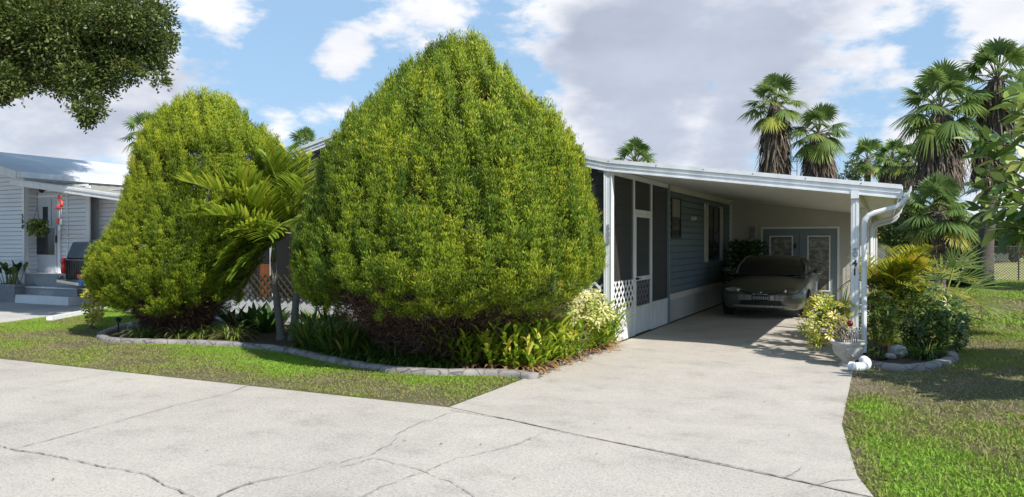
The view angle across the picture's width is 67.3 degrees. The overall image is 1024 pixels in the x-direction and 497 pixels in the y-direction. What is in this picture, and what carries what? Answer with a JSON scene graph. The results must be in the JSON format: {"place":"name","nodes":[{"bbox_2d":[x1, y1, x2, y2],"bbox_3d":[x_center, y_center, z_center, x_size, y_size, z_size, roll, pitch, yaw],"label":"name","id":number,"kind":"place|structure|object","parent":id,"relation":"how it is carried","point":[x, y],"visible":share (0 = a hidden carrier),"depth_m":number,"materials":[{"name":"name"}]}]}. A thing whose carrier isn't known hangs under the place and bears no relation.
{"place":"outdoors","nodes":[
{"label":"outdoors","id":0,"kind":"place"},
{"bbox_2d":[0,302,104,322],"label":"neighbour driveway","id":1,"kind":"structure","parent":0,"point":[10,311],"depth_m":18.01,"materials":[{"name":"concrete"}]},
{"bbox_2d":[0,260,35,301],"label":"planter","id":2,"kind":"object","parent":1,"relation":"on","point":[11,289],"visible":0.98,"depth_m":20.52,"materials":[{"name":"grey concrete"}]},
{"bbox_2d":[56,242,93,285],"bbox_3d":[-9.672,0.603,21.399,1.925,1.652,5.200,0,1,26],"label":"parked truck","id":3,"kind":"object","parent":1,"relation":"on","point":[72,263],"visible":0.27,"depth_m":19.51,"materials":[{"name":"black metal"}]},
{"bbox_2d":[0,0,183,133],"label":"live oak","id":4,"kind":"object","parent":1,"relation":"on","point":[70,49],"visible":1,"depth_m":14.05,"materials":[{"name":"green plant"}]},
{"bbox_2d":[115,110,150,156],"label":"fan palm","id":5,"kind":"object","parent":1,"relation":"on","point":[136,120],"visible":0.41,"depth_m":37.74,"materials":[{"name":"green plant"}]},
{"bbox_2d":[286,126,322,150],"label":"fan palm","id":6,"kind":"object","parent":1,"relation":"on","point":[308,133],"visible":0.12,"depth_m":35.63,"materials":[{"name":"green plant"}]},
{"bbox_2d":[0,359,866,496],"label":"street","id":7,"kind":"structure","parent":0,"point":[245,434],"depth_m":5.90,"materials":[{"name":"concrete"}]},
{"bbox_2d":[450,409,871,496],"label":"pavement crack","id":8,"kind":"object","parent":7,"relation":"on","point":[680,454],"visible":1,"depth_m":5.63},
{"bbox_2d":[0,286,1023,496],"bbox_3d":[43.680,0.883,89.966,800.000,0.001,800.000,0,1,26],"label":"lawn ground","id":9,"kind":"structure","parent":0,"point":[990,383],"depth_m":8.48,"materials":[{"name":"plant"}]},
{"bbox_2d":[46,306,106,320],"bbox_3d":[-9.364,1.265,16.737,0.726,0.403,2.146,0,0,19],"label":"kerb","id":10,"kind":"object","parent":9,"relation":"on","point":[64,315],"visible":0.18,"depth_m":16.20,"materials":[{"name":"white concrete"}]},
{"bbox_2d":[79,287,104,328],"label":"variegated shrub","id":11,"kind":"object","parent":9,"relation":"on","point":[95,315],"visible":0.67,"depth_m":13.96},
{"bbox_2d":[0,152,207,305],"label":"mobile home","id":12,"kind":"object","parent":9,"relation":"on","point":[87,191],"visible":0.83,"depth_m":21.00,"materials":[{"name":"white plastic"}]},
{"bbox_2d":[23,207,50,237],"bbox_3d":[-12.569,-0.957,20.376,0.626,1.344,0.638,0,0,-4],"label":"hanging basket","id":13,"kind":"object","parent":12,"relation":"hanging from","point":[38,228],"visible":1,"depth_m":20.30,"materials":[{"name":"green plant"}]},
{"bbox_2d":[36,197,57,272],"bbox_3d":[-12.748,-0.369,21.078,0.936,2.050,0.069,0,1,26],"label":"door","id":14,"kind":"structure","parent":12,"relation":"in","point":[47,255],"depth_m":21.05,"materials":[{"name":"white plastic"}]},
{"bbox_2d":[55,195,63,230],"bbox_3d":[-11.443,-0.910,19.446,0.316,0.954,0.080,0,1,26],"label":"wind chime","id":15,"kind":"object","parent":12,"relation":"hanging from","point":[58,206],"visible":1,"depth_m":19.41,"materials":[{"name":"pink glass"}]},
{"bbox_2d":[0,307,522,405],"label":"grass","id":16,"kind":"structure","parent":9,"relation":"on","point":[74,324],"depth_m":10.21,"materials":[{"name":"plant"}]},
{"bbox_2d":[96,320,539,379],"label":"garden kerb","id":17,"kind":"structure","parent":9,"relation":"on","point":[101,336],"depth_m":10.15,"materials":[{"name":"concrete"}]},
{"bbox_2d":[108,321,602,370],"bbox_3d":[-3.350,1.481,12.384,9.502,0.001,3.468,0,1,26],"label":"mulch bed","id":18,"kind":"object","parent":9,"relation":"on","point":[269,338],"visible":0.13,"depth_m":12.65,"materials":[{"name":"brown wood"}]},
{"bbox_2d":[115,319,167,338],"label":"border grass","id":19,"kind":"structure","parent":18,"relation":"on","point":[146,333],"depth_m":12.66,"materials":[{"name":"green plant"}]},
{"bbox_2d":[151,323,203,338],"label":"border grass","id":20,"kind":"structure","parent":18,"relation":"on","point":[178,334],"depth_m":12.63,"materials":[{"name":"green plant"}]},
{"bbox_2d":[82,83,289,337],"bbox_3d":[-5.485,-0.610,13.002,3.748,4.342,2.632,0,1,26],"label":"arborvitae tree","id":21,"kind":"object","parent":18,"relation":"on","point":[149,253],"visible":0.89,"depth_m":12.12,"materials":[{"name":"green plant"}]},
{"bbox_2d":[176,324,221,339],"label":"border grass","id":22,"kind":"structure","parent":18,"relation":"on","point":[194,334],"depth_m":12.65,"materials":[{"name":"green plant"}]},
{"bbox_2d":[203,323,249,339],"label":"border grass","id":23,"kind":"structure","parent":18,"relation":"on","point":[224,331],"depth_m":12.64,"materials":[{"name":"green plant"}]},
{"bbox_2d":[202,319,262,340],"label":"border grass","id":24,"kind":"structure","parent":18,"relation":"on","point":[237,334],"depth_m":12.49,"materials":[{"name":"green plant"}]},
{"bbox_2d":[216,309,262,331],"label":"broad leaf plant","id":25,"kind":"object","parent":18,"relation":"on","point":[235,319],"visible":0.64,"depth_m":13.55,"materials":[{"name":"green plant"}]},
{"bbox_2d":[173,142,317,340],"bbox_3d":[-3.993,-0.099,12.100,2.079,3.233,2.068,0,1,26],"label":"feather palm","id":26,"kind":"object","parent":18,"relation":"on","point":[280,200],"visible":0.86,"depth_m":12.02,"materials":[{"name":"green plant"}]},
{"bbox_2d":[230,300,288,329],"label":"broad leaf plant","id":27,"kind":"object","parent":18,"relation":"on","point":[252,310],"visible":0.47,"depth_m":13.92,"materials":[{"name":"green plant"}]},
{"bbox_2d":[243,306,290,332],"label":"broad leaf plant","id":28,"kind":"object","parent":18,"relation":"on","point":[266,324],"visible":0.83,"depth_m":13.36,"materials":[{"name":"green plant"}]},
{"bbox_2d":[276,313,337,348],"bbox_3d":[-2.988,1.216,11.287,1.047,0.558,0.973,0,0,11],"label":"strap leaf plant","id":29,"kind":"object","parent":18,"relation":"on","point":[295,336],"visible":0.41,"depth_m":11.16,"materials":[{"name":"green plant"}]},
{"bbox_2d":[283,314,345,352],"bbox_3d":[-2.762,1.210,10.990,0.967,0.574,0.940,0,1,-34],"label":"strap leaf plant","id":30,"kind":"object","parent":18,"relation":"on","point":[303,332],"visible":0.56,"depth_m":11.00,"materials":[{"name":"green plant"}]},
{"bbox_2d":[297,318,355,355],"bbox_3d":[-2.502,1.236,10.740,0.986,0.526,0.916,0,0,-14],"label":"strap leaf plant","id":31,"kind":"object","parent":18,"relation":"on","point":[322,343],"visible":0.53,"depth_m":10.65,"materials":[{"name":"green plant"}]},
{"bbox_2d":[319,319,366,357],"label":"strap leaf plant","id":32,"kind":"object","parent":18,"relation":"on","point":[354,337],"visible":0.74,"depth_m":10.34,"materials":[{"name":"green plant"}]},
{"bbox_2d":[332,342,381,363],"bbox_3d":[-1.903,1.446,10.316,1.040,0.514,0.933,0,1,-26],"label":"dark border grass","id":33,"kind":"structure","parent":18,"relation":"on","point":[361,352],"depth_m":10.16,"materials":[{"name":"green plant"}]},
{"bbox_2d":[344,340,393,364],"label":"dark border grass","id":34,"kind":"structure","parent":18,"relation":"on","point":[371,351],"depth_m":10.09,"materials":[{"name":"green plant"}]},
{"bbox_2d":[364,343,421,370],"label":"dark border grass","id":35,"kind":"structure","parent":18,"relation":"on","point":[390,358],"depth_m":9.85,"materials":[{"name":"green plant"}]},
{"bbox_2d":[377,347,424,365],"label":"dark border grass","id":36,"kind":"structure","parent":18,"relation":"on","point":[400,361],"depth_m":9.79,"materials":[{"name":"green plant"}]},
{"bbox_2d":[405,348,455,368],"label":"dark border grass","id":37,"kind":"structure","parent":18,"relation":"on","point":[428,361],"depth_m":9.66,"materials":[{"name":"green plant"}]},
{"bbox_2d":[394,317,468,367],"bbox_3d":[-0.884,1.285,9.874,0.944,0.959,0.992,0,1,43],"label":"shell ginger","id":38,"kind":"object","parent":18,"relation":"on","point":[423,337],"visible":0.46,"depth_m":9.71,"materials":[{"name":"green plant"}]},
{"bbox_2d":[421,353,469,368],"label":"dark border grass","id":39,"kind":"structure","parent":18,"relation":"on","point":[449,363],"depth_m":9.65,"materials":[{"name":"green plant"}]},
{"bbox_2d":[287,25,608,362],"bbox_3d":[-0.919,-0.682,10.347,4.556,4.551,3.601,0,1,26],"label":"arborvitae tree","id":40,"kind":"object","parent":18,"relation":"on","point":[468,102],"visible":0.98,"depth_m":9.14,"materials":[{"name":"green plant"}]},
{"bbox_2d":[426,318,479,368],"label":"shell ginger","id":41,"kind":"object","parent":18,"relation":"on","point":[458,348],"visible":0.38,"depth_m":9.70,"materials":[{"name":"green plant"}]},
{"bbox_2d":[299,343,613,376],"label":"leaf litter","id":42,"kind":"object","parent":18,"relation":"on","point":[573,357],"visible":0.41,"depth_m":10.15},
{"bbox_2d":[436,317,489,367],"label":"shell ginger","id":43,"kind":"object","parent":18,"relation":"on","point":[459,346],"visible":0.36,"depth_m":9.61,"materials":[{"name":"green plant"}]},
{"bbox_2d":[440,323,495,368],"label":"shell ginger","id":44,"kind":"object","parent":18,"relation":"on","point":[467,349],"visible":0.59,"depth_m":9.61,"materials":[{"name":"green plant"}]},
{"bbox_2d":[445,316,504,368],"bbox_3d":[-0.570,1.297,9.700,0.797,0.882,0.809,0,1,-26],"label":"shell ginger","id":45,"kind":"object","parent":18,"relation":"on","point":[459,339],"visible":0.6,"depth_m":9.54,"materials":[{"name":"green plant"}]},
{"bbox_2d":[455,324,507,367],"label":"shell ginger","id":46,"kind":"object","parent":18,"relation":"on","point":[476,338],"visible":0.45,"depth_m":9.65,"materials":[{"name":"green plant"}]},
{"bbox_2d":[471,315,511,368],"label":"shell ginger","id":47,"kind":"object","parent":18,"relation":"on","point":[489,355],"visible":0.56,"depth_m":9.44,"materials":[{"name":"green plant"}]},
{"bbox_2d":[474,323,528,369],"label":"shell ginger","id":48,"kind":"object","parent":18,"relation":"on","point":[508,355],"visible":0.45,"depth_m":9.55,"materials":[{"name":"green plant"}]},
{"bbox_2d":[464,317,540,368],"bbox_3d":[-0.183,1.308,9.724,0.906,0.961,0.860,0,1,-35],"label":"shell ginger","id":49,"kind":"object","parent":18,"relation":"on","point":[484,342],"visible":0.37,"depth_m":9.61,"materials":[{"name":"green plant"}]},
{"bbox_2d":[479,313,541,368],"bbox_3d":[-0.072,1.281,9.595,0.860,0.952,0.872,0,1,43],"label":"shell ginger","id":50,"kind":"object","parent":18,"relation":"on","point":[505,350],"visible":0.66,"depth_m":9.44,"materials":[{"name":"green plant"}]},
{"bbox_2d":[496,323,539,368],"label":"shell ginger","id":51,"kind":"object","parent":18,"relation":"on","point":[515,364],"visible":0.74,"depth_m":9.38,"materials":[{"name":"green plant"}]},
{"bbox_2d":[492,322,555,373],"bbox_3d":[0.137,1.313,9.450,0.840,0.854,0.884,0,0,5],"label":"shell ginger","id":52,"kind":"object","parent":18,"relation":"on","point":[516,340],"visible":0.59,"depth_m":9.35,"materials":[{"name":"green plant"}]},
{"bbox_2d":[505,321,564,373],"bbox_3d":[0.347,1.297,9.460,0.803,0.888,0.814,0,0,-14],"label":"shell ginger","id":53,"kind":"object","parent":18,"relation":"on","point":[530,345],"visible":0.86,"depth_m":9.35,"materials":[{"name":"green plant"}]},
{"bbox_2d":[510,315,570,370],"bbox_3d":[0.277,1.313,9.708,0.839,0.938,0.884,0,0,14],"label":"shell ginger","id":54,"kind":"object","parent":18,"relation":"on","point":[526,326],"visible":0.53,"depth_m":9.57,"materials":[{"name":"green plant"}]},
{"bbox_2d":[518,310,569,359],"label":"shell ginger","id":55,"kind":"object","parent":18,"relation":"on","point":[548,322],"visible":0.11,"depth_m":10.10,"materials":[{"name":"green plant"}]},
{"bbox_2d":[523,325,569,371],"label":"shell ginger","id":56,"kind":"object","parent":18,"relation":"on","point":[547,348],"visible":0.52,"depth_m":9.59,"materials":[{"name":"green plant"}]},
{"bbox_2d":[529,319,581,365],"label":"shell ginger","id":57,"kind":"object","parent":18,"relation":"on","point":[551,323],"visible":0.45,"depth_m":9.94,"materials":[{"name":"green plant"}]},
{"bbox_2d":[533,320,582,363],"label":"shell ginger","id":58,"kind":"object","parent":18,"relation":"on","point":[566,340],"visible":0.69,"depth_m":10.01,"materials":[{"name":"green plant"}]},
{"bbox_2d":[537,318,586,364],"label":"shell ginger","id":59,"kind":"object","parent":18,"relation":"on","point":[561,326],"visible":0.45,"depth_m":9.98,"materials":[{"name":"green plant"}]},
{"bbox_2d":[549,319,593,361],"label":"shell ginger","id":60,"kind":"object","parent":18,"relation":"on","point":[576,332],"visible":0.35,"depth_m":10.31,"materials":[{"name":"green plant"}]},
{"bbox_2d":[562,322,595,360],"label":"shell ginger","id":61,"kind":"object","parent":18,"relation":"on","point":[579,347],"visible":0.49,"depth_m":10.52,"materials":[{"name":"green plant"}]},
{"bbox_2d":[542,288,616,354],"bbox_3d":[0.966,1.016,10.787,1.318,0.967,0.582,0,1,-34],"label":"variegated shrub","id":62,"kind":"object","parent":18,"relation":"on","point":[591,307],"visible":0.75,"depth_m":10.74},
{"bbox_2d":[568,314,605,355],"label":"shell ginger","id":63,"kind":"object","parent":18,"relation":"on","point":[588,324],"visible":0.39,"depth_m":10.74,"materials":[{"name":"green plant"}]},
{"bbox_2d":[583,321,611,352],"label":"shell ginger","id":64,"kind":"object","parent":18,"relation":"on","point":[591,346],"visible":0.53,"depth_m":11.07,"materials":[{"name":"green plant"}]},
{"bbox_2d":[571,299,631,352],"bbox_3d":[1.287,1.262,11.412,1.042,1.006,0.991,0,0,-1],"label":"shell ginger","id":65,"kind":"object","parent":18,"relation":"on","point":[608,331],"visible":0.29,"depth_m":11.31,"materials":[{"name":"green plant"}]},
{"bbox_2d":[584,309,631,348],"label":"shell ginger","id":66,"kind":"object","parent":18,"relation":"on","point":[617,321],"visible":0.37,"depth_m":11.67,"materials":[{"name":"green plant"}]},
{"bbox_2d":[596,312,629,346],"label":"shell ginger","id":67,"kind":"object","parent":18,"relation":"on","point":[614,342],"visible":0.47,"depth_m":11.58,"materials":[{"name":"green plant"}]},
{"bbox_2d":[206,131,911,359],"bbox_3d":[2.524,-0.488,19.237,12.877,3.870,14.180,0,1,26],"label":"mobile home","id":68,"kind":"object","parent":9,"relation":"on","point":[669,232],"visible":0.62,"depth_m":15.38,"materials":[{"name":"white metal"}]},
{"bbox_2d":[257,264,269,297],"bbox_3d":[-4.924,0.824,15.441,0.422,1.016,0.065,0,1,26],"label":"wooden board","id":69,"kind":"object","parent":68,"relation":"on","point":[263,270],"visible":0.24,"depth_m":15.44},
{"bbox_2d":[635,214,651,334],"bbox_3d":[2.332,0.433,13.551,0.105,2.057,1.024,0,1,26],"label":"screen door","id":70,"kind":"structure","parent":68,"relation":"in","point":[643,317],"depth_m":13.67,"materials":[{"name":"white metal"}]},
{"bbox_2d":[670,197,681,237],"bbox_3d":[3.337,-0.623,15.657,0.039,0.827,0.775,0,1,26],"label":"window","id":71,"kind":"structure","parent":68,"relation":"in","point":[676,203],"depth_m":15.65,"materials":[{"name":"grey glass"}]},
{"bbox_2d":[708,205,719,259],"bbox_3d":[4.985,-0.381,19.054,0.039,1.326,1.443,0,1,26],"label":"window","id":72,"kind":"structure","parent":68,"relation":"in","point":[713,212],"depth_m":19.04,"materials":[{"name":"black glass"}]},
{"bbox_2d":[763,229,798,255],"bbox_3d":[7.163,0.445,20.521,0.908,1.923,0.107,0,1,26],"label":"door","id":73,"kind":"structure","parent":68,"relation":"in","point":[780,241],"depth_m":20.53,"materials":[{"name":"blue paint"}]},
{"bbox_2d":[799,229,836,298],"bbox_3d":[8.008,0.448,20.145,0.908,1.923,0.045,0,1,26],"label":"door","id":74,"kind":"structure","parent":68,"relation":"in","point":[819,246],"depth_m":20.08,"materials":[{"name":"blue paint"}]},
{"bbox_2d":[614,136,657,162],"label":"fan palm","id":75,"kind":"object","parent":9,"relation":"on","point":[638,146],"visible":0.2,"depth_m":32.73,"materials":[{"name":"green plant"}]},
{"bbox_2d":[848,356,871,371],"bbox_3d":[4.359,1.438,9.563,0.392,0.171,0.204,0,1,-42],"label":"drain pipe","id":76,"kind":"object","parent":9,"relation":"on","point":[864,363],"visible":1,"depth_m":9.48,"materials":[{"name":"white plastic"}]},
{"bbox_2d":[855,344,943,363],"bbox_3d":[5.449,1.495,10.662,1.300,0.001,2.920,0,1,26],"label":"mulch bed","id":77,"kind":"object","parent":9,"relation":"on","point":[902,360],"visible":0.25,"depth_m":10.38,"materials":[{"name":"brown soil"}]},
{"bbox_2d":[863,342,885,359],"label":"fern","id":78,"kind":"object","parent":77,"relation":"on","point":[874,351],"visible":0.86,"depth_m":10.35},
{"bbox_2d":[859,289,910,355],"bbox_3d":[5.168,1.029,10.765,0.767,0.939,0.684,0,1,26],"label":"variegated shrub","id":79,"kind":"object","parent":77,"relation":"on","point":[890,317],"visible":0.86,"depth_m":10.72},
{"bbox_2d":[888,344,907,357],"bbox_3d":[5.314,1.420,10.607,0.248,0.201,0.186,0,1,26],"label":"rock","id":80,"kind":"object","parent":77,"relation":"on","point":[897,349],"visible":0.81,"depth_m":10.54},
{"bbox_2d":[830,243,982,345],"bbox_3d":[6.053,0.711,11.949,2.282,1.604,2.261,0,1,26],"label":"cane palm","id":81,"kind":"object","parent":77,"relation":"on","point":[908,264],"visible":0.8,"depth_m":11.77,"materials":[{"name":"plant"}]},
{"bbox_2d":[859,279,976,353],"bbox_3d":[6.041,0.995,11.339,1.375,1.093,1.369,0,0,-9],"label":"variegated shrub","id":82,"kind":"object","parent":77,"relation":"on","point":[947,330],"visible":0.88,"depth_m":11.07,"materials":[{"name":"plant"}]},
{"bbox_2d":[898,334,961,361],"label":"arching grass plant","id":83,"kind":"object","parent":77,"relation":"on","point":[927,353],"visible":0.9,"depth_m":10.43,"materials":[{"name":"green plant"}]},
{"bbox_2d":[871,342,958,371],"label":"garden kerb","id":84,"kind":"structure","parent":9,"relation":"on","point":[946,360],"depth_m":9.70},
{"bbox_2d":[842,324,1023,496],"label":"grass","id":85,"kind":"structure","parent":9,"relation":"on","point":[870,408],"depth_m":6.36,"materials":[{"name":"plant"}]},
{"bbox_2d":[888,238,986,287],"bbox_3d":[15.206,0.689,27.309,3.855,2.292,2.492,0,0,-23],"label":"hedge","id":86,"kind":"object","parent":9,"relation":"on","point":[954,283],"visible":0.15,"depth_m":26.98,"materials":[{"name":"green plant"}]},
{"bbox_2d":[894,170,982,293],"bbox_3d":[12.710,-0.484,23.018,2.459,3.801,2.464,0,1,26],"label":"fan palm","id":87,"kind":"object","parent":9,"relation":"on","point":[942,228],"visible":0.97,"depth_m":22.67,"materials":[{"name":"green plant"}]},
{"bbox_2d":[888,58,994,286],"bbox_3d":[14.999,-2.650,27.051,3.354,8.068,3.524,0,1,26],"label":"fan palm","id":88,"kind":"object","parent":9,"relation":"on","point":[937,144],"visible":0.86,"depth_m":26.52,"materials":[{"name":"green plant"}]},
{"bbox_2d":[868,279,1023,330],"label":"grass","id":89,"kind":"structure","parent":9,"relation":"on","point":[1015,286],"depth_m":19.88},
{"bbox_2d":[915,236,1022,334],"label":"palmetto","id":90,"kind":"object","parent":9,"relation":"on","point":[951,264],"visible":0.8,"depth_m":13.62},
{"bbox_2d":[948,36,1023,286],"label":"fan palm","id":91,"kind":"object","parent":9,"relation":"on","point":[990,52],"visible":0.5,"depth_m":27.25,"materials":[{"name":"green plant"}]},
{"bbox_2d":[954,81,1023,256],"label":"rubber tree","id":92,"kind":"object","parent":9,"relation":"on","point":[1010,233],"visible":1,"depth_m":9.68,"materials":[{"name":"green plant"}]},
{"bbox_2d":[0,0,1023,220],"label":"sky","id":93,"kind":"structure","parent":0,"point":[675,76],"materials":[{"name":"blue"}]},
{"bbox_2d":[451,304,872,496],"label":"driveway","id":94,"kind":"structure","parent":0,"point":[705,384],"depth_m":7.90,"materials":[{"name":"concrete"}]},
{"bbox_2d":[721,238,769,283],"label":"layered conifer","id":95,"kind":"object","parent":94,"relation":"on","point":[742,245],"visible":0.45,"depth_m":19.79,"materials":[{"name":"plant"}]},
{"bbox_2d":[722,255,822,316],"bbox_3d":[6.131,0.807,17.968,2.180,1.300,4.602,0,1,26],"label":"parked car","id":96,"kind":"object","parent":94,"relation":"on","point":[778,282],"visible":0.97,"depth_m":16.57,"materials":[{"name":"grey paint"}]},
{"bbox_2d":[829,339,866,366],"bbox_3d":[4.345,1.352,9.951,0.460,0.322,0.460,0,1,26],"label":"garden urn","id":97,"kind":"object","parent":94,"relation":"on","point":[846,352],"visible":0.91,"depth_m":9.83,"materials":[{"name":"stone"}]},
{"bbox_2d":[797,291,860,349],"bbox_3d":[4.288,0.971,10.432,0.832,0.811,0.813,0,1,26],"label":"variegated shrub","id":98,"kind":"object","parent":97,"relation":"in","point":[826,314],"visible":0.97,"depth_m":10.32,"materials":[{"name":"plant"}]},
{"bbox_2d":[843,320,857,342],"bbox_3d":[4.394,1.082,10.002,0.180,0.297,0.081,0,1,26],"label":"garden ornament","id":99,"kind":"object","parent":97,"relation":"in","point":[849,322],"visible":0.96,"depth_m":9.99,"materials":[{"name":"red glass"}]},
{"bbox_2d":[877,214,900,245],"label":"leafy tree","id":100,"kind":"object","parent":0,"point":[879,229],"visible":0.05,"depth_m":49.85,"materials":[{"name":"green plant"}]},
{"bbox_2d":[877,258,1023,285],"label":"field","id":101,"kind":"structure","parent":0,"point":[1015,266],"depth_m":45.27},
{"bbox_2d":[740,72,806,174],"bbox_3d":[11.535,-3.244,34.030,3.131,9.145,3.080,0,0,6],"label":"fan palm","id":102,"kind":"object","parent":101,"relation":"on","point":[774,125],"visible":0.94,"depth_m":33.53,"materials":[{"name":"green plant"}]},
{"bbox_2d":[783,102,854,178],"bbox_3d":[13.343,-2.527,33.476,2.987,7.721,2.820,0,0,-22],"label":"fan palm","id":103,"kind":"object","parent":101,"relation":"on","point":[816,153],"visible":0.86,"depth_m":33.01,"materials":[{"name":"green plant"}]},
{"bbox_2d":[837,155,882,227],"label":"leafy tree","id":104,"kind":"object","parent":101,"relation":"on","point":[855,177],"visible":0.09,"depth_m":39.68,"materials":[{"name":"green plant"}]},
{"bbox_2d":[844,135,890,181],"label":"fan palm","id":105,"kind":"object","parent":101,"relation":"on","point":[867,146],"visible":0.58,"depth_m":45.72,"materials":[{"name":"green plant"}]},
{"bbox_2d":[868,138,906,260],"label":"fan palm","id":106,"kind":"object","parent":101,"relation":"on","point":[886,175],"visible":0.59,"depth_m":42.73,"materials":[{"name":"green plant"}]},
{"bbox_2d":[888,141,919,221],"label":"fan palm","id":107,"kind":"object","parent":101,"relation":"on","point":[903,173],"visible":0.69,"depth_m":37.75,"materials":[{"name":"green plant"}]},
{"bbox_2d":[880,202,931,255],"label":"leafy tree","id":108,"kind":"object","parent":101,"relation":"on","point":[898,236],"visible":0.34,"depth_m":33.82,"materials":[{"name":"green plant"}]},
{"bbox_2d":[877,245,1023,280],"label":"chain link fence","id":109,"kind":"object","parent":101,"relation":"on","point":[1018,261],"visible":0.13,"depth_m":31.82,"materials":[{"name":"metal"}]},
{"bbox_2d":[925,204,977,254],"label":"leafy tree","id":110,"kind":"object","parent":101,"relation":"on","point":[974,229],"visible":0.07,"depth_m":43.43,"materials":[{"name":"green plant"}]},
{"bbox_2d":[960,218,1021,256],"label":"leafy tree","id":111,"kind":"object","parent":101,"relation":"on","point":[996,240],"visible":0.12,"depth_m":58.80,"materials":[{"name":"green plant"}]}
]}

